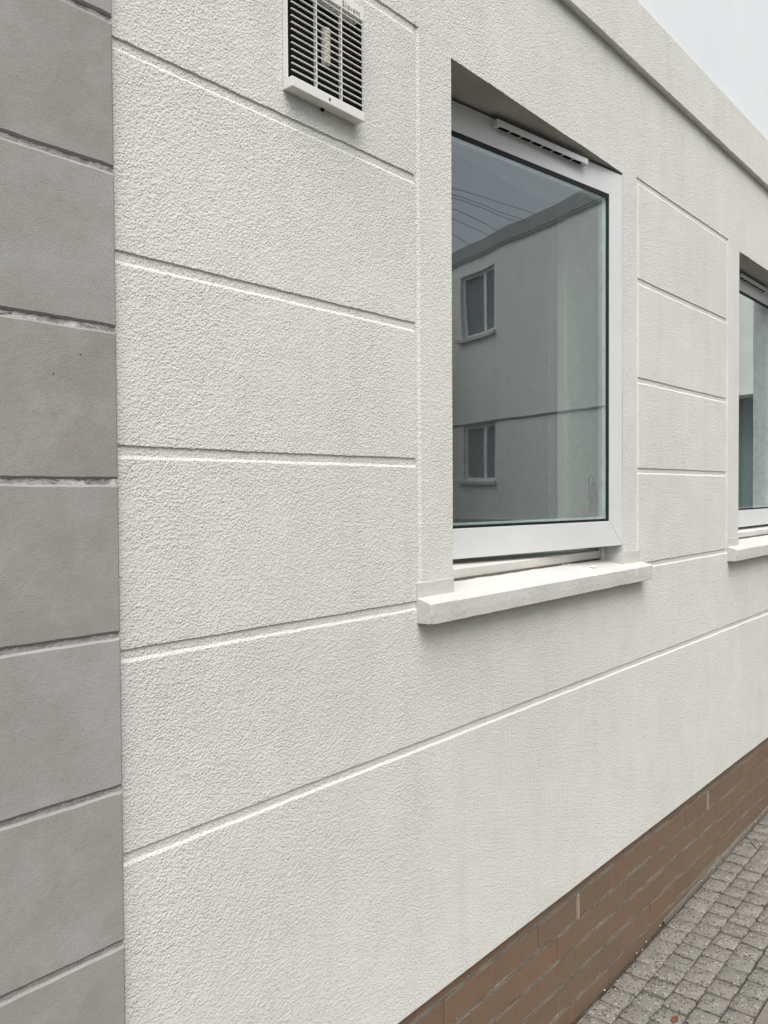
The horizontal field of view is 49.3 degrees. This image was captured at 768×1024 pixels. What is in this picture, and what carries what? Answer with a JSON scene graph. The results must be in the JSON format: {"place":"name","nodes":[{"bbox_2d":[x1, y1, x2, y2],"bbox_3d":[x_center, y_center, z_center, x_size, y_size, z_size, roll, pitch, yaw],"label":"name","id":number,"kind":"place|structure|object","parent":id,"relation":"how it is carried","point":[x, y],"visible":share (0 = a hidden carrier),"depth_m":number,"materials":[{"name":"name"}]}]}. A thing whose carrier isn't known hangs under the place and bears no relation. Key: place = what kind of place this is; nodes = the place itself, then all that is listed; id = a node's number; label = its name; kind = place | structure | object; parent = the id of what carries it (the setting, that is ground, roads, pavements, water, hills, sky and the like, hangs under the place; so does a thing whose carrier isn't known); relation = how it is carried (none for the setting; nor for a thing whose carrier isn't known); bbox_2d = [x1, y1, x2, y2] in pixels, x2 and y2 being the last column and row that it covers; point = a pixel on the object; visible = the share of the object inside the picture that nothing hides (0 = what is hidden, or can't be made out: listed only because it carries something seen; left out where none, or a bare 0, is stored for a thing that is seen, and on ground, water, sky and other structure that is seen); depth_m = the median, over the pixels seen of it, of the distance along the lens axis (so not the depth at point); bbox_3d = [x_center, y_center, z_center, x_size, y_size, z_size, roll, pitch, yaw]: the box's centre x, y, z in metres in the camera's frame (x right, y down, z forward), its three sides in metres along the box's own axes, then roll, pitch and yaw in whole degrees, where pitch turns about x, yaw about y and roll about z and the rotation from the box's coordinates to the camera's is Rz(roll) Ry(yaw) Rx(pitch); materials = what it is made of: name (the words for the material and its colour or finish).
{"place":"outdoors","nodes":[
{"label":"outdoors","id":0,"kind":"place"},
{"bbox_2d":[571,812,767,1023],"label":"pavement","id":1,"kind":"structure","parent":0,"point":[700,956],"depth_m":2.80,"materials":[{"name":"grey stone"},{"name":"stone"}]},
{"bbox_2d":[398,738,767,1023],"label":"brick plinth","id":2,"kind":"structure","parent":1,"relation":"on","point":[568,957],"depth_m":2.69,"materials":[{"name":"brown brick"}]},
{"bbox_2d":[110,0,767,1023],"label":"rendered wall","id":3,"kind":"structure","parent":2,"relation":"on","point":[354,790],"depth_m":1.79,"materials":[{"name":"white paint"}]},
{"bbox_2d":[282,0,364,124],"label":"ventilation grille","id":4,"kind":"object","parent":3,"relation":"attached to","point":[322,55],"visible":1,"depth_m":1.63,"materials":[{"name":"beige plastic"}]},
{"bbox_2d":[416,100,652,624],"bbox_3d":[0.390,-0.419,2.416,0.285,1.318,1.236,1,2,40],"label":"window","id":5,"kind":"structure","parent":3,"relation":"attached to","point":[501,565],"depth_m":2.54,"materials":[{"name":"white plastic"}]},
{"bbox_2d":[451,61,760,522],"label":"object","id":6,"kind":"object","parent":3,"relation":"attached to","point":[500,343],"visible":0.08,"depth_m":3.67,"materials":[{"name":"glass"}]},
{"bbox_2d":[727,273,767,560],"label":"window","id":7,"kind":"structure","parent":3,"relation":"attached to","point":[750,541],"depth_m":4.08,"materials":[{"name":"white plastic"}]},
{"bbox_2d":[671,1016,677,1022],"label":"dead leaf","id":8,"kind":"object","parent":1,"relation":"on","point":[674,1018],"visible":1,"depth_m":2.50,"materials":[{"name":"brown plant"}]},
{"bbox_2d":[637,0,767,139],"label":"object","id":9,"kind":"structure","parent":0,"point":[723,44],"depth_m":3.45,"materials":[{"name":"white paint"}]},
{"bbox_2d":[754,1001,767,1023],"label":"concrete path","id":10,"kind":"structure","parent":0,"point":[762,1018],"depth_m":2.52,"materials":[{"name":"grey concrete"}]},
{"label":"ground","id":11,"kind":"structure","parent":0,"visible":0},
{"bbox_2d":[0,0,124,1023],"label":"stone wall","id":12,"kind":"structure","parent":11,"relation":"on","point":[62,953],"depth_m":1.22,"materials":[{"name":"grey stone"}]}
]}

